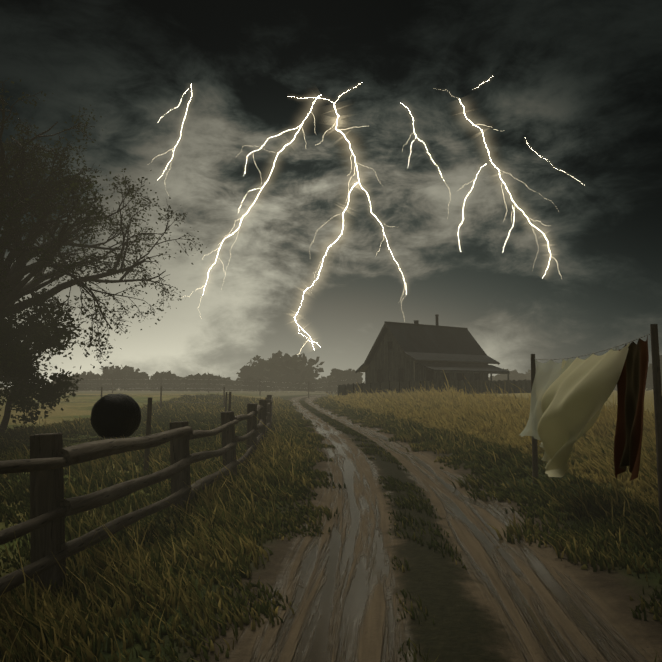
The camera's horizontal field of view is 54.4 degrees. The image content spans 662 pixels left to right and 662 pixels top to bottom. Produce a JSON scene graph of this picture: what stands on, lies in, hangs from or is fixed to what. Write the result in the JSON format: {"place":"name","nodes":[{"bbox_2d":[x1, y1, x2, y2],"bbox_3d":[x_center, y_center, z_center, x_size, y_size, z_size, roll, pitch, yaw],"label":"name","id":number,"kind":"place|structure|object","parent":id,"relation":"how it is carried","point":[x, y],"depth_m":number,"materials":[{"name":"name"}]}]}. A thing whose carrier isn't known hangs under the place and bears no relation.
{"place":"outdoors","nodes":[
{"label":"outdoors","id":0,"kind":"place"},
{"bbox_2d":[0,388,661,661],"bbox_3d":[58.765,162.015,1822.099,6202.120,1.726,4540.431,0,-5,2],"label":"ground","id":1,"kind":"structure","parent":0,"point":[342,583],"depth_m":5.32,"materials":[{"name":"green plant"}]},
{"bbox_2d":[0,277,86,433],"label":"bush","id":2,"kind":"object","parent":1,"relation":"on","point":[22,344],"depth_m":20.00,"materials":[{"name":"green plant"}]},
{"bbox_2d":[0,78,206,368],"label":"tree","id":3,"kind":"object","parent":1,"relation":"on","point":[17,204],"depth_m":21.02,"materials":[{"name":"green plant"}]},
{"bbox_2d":[2,386,224,408],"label":"cross fence","id":4,"kind":"object","parent":1,"relation":"on","point":[101,388],"depth_m":42.51,"materials":[{"name":"brown wood"}]},
{"bbox_2d":[90,393,140,437],"bbox_3d":[-6.694,2.637,20.056,1.455,1.373,1.380,-2,-6,24],"label":"silage bale","id":5,"kind":"object","parent":1,"relation":"on","point":[116,415],"depth_m":19.54},
{"bbox_2d":[0,395,272,594],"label":"rail fence","id":6,"kind":"object","parent":1,"relation":"on","point":[51,507],"depth_m":5.35,"materials":[{"name":"brown wood"}]},
{"bbox_2d":[0,376,357,397],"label":"fence","id":7,"kind":"object","parent":1,"relation":"on","point":[209,379],"depth_m":77.14,"materials":[{"name":"brown wood"}]},
{"bbox_2d":[143,392,230,473],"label":"field stakes","id":8,"kind":"object","parent":1,"relation":"on","point":[148,431],"depth_m":11.77,"materials":[{"name":"brown wood"}]},
{"bbox_2d":[0,370,661,661],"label":"grass","id":9,"kind":"structure","parent":1,"relation":"on","point":[286,453],"depth_m":7.77,"materials":[{"name":"green plant"}]},
{"bbox_2d":[53,350,661,393],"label":"trees","id":10,"kind":"object","parent":1,"relation":"on","point":[286,369],"depth_m":121.74,"materials":[{"name":"green plant"}]},
{"bbox_2d":[355,314,509,391],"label":"farmhouse","id":11,"kind":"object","parent":1,"relation":"on","point":[403,352],"depth_m":66.12,"materials":[{"name":"brown wood"}]},
{"bbox_2d":[338,379,530,395],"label":"fence","id":12,"kind":"object","parent":1,"relation":"on","point":[478,385],"depth_m":61.88,"materials":[{"name":"brown wood"}]},
{"bbox_2d":[531,324,661,527],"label":"clothesline poles","id":13,"kind":"object","parent":1,"relation":"on","point":[657,387],"depth_m":6.44,"materials":[{"name":"brown wood"}]},
{"bbox_2d":[520,347,617,447],"bbox_3d":[2.906,0.951,8.631,0.635,1.314,2.808,0,-5,-1],"label":"sheet","id":14,"kind":"object","parent":13,"relation":"hanging from","point":[548,373],"depth_m":8.95,"materials":[{"name":"white fabric"}]},
{"bbox_2d":[537,343,629,476],"bbox_3d":[2.912,1.004,7.901,0.751,1.606,1.919,0,-5,2],"label":"sheet","id":15,"kind":"object","parent":13,"relation":"hanging from","point":[577,394],"depth_m":7.64,"materials":[{"name":"white fabric"}]},
{"bbox_2d":[614,335,648,480],"bbox_3d":[3.186,0.836,6.892,0.205,1.542,0.694,0,-5,2],"label":"brown blanket","id":16,"kind":"object","parent":13,"relation":"hanging from","point":[631,384],"depth_m":6.88,"materials":[{"name":"brown fabric"}]},
{"bbox_2d":[0,0,661,387],"label":"sky","id":17,"kind":"structure","parent":0,"point":[577,81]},
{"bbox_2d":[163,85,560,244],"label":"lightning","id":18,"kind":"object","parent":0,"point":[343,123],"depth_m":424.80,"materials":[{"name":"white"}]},
{"bbox_2d":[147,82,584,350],"bbox_3d":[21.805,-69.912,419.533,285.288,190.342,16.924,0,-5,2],"label":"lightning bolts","id":19,"kind":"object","parent":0,"point":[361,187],"depth_m":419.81,"materials":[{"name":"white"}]}
]}

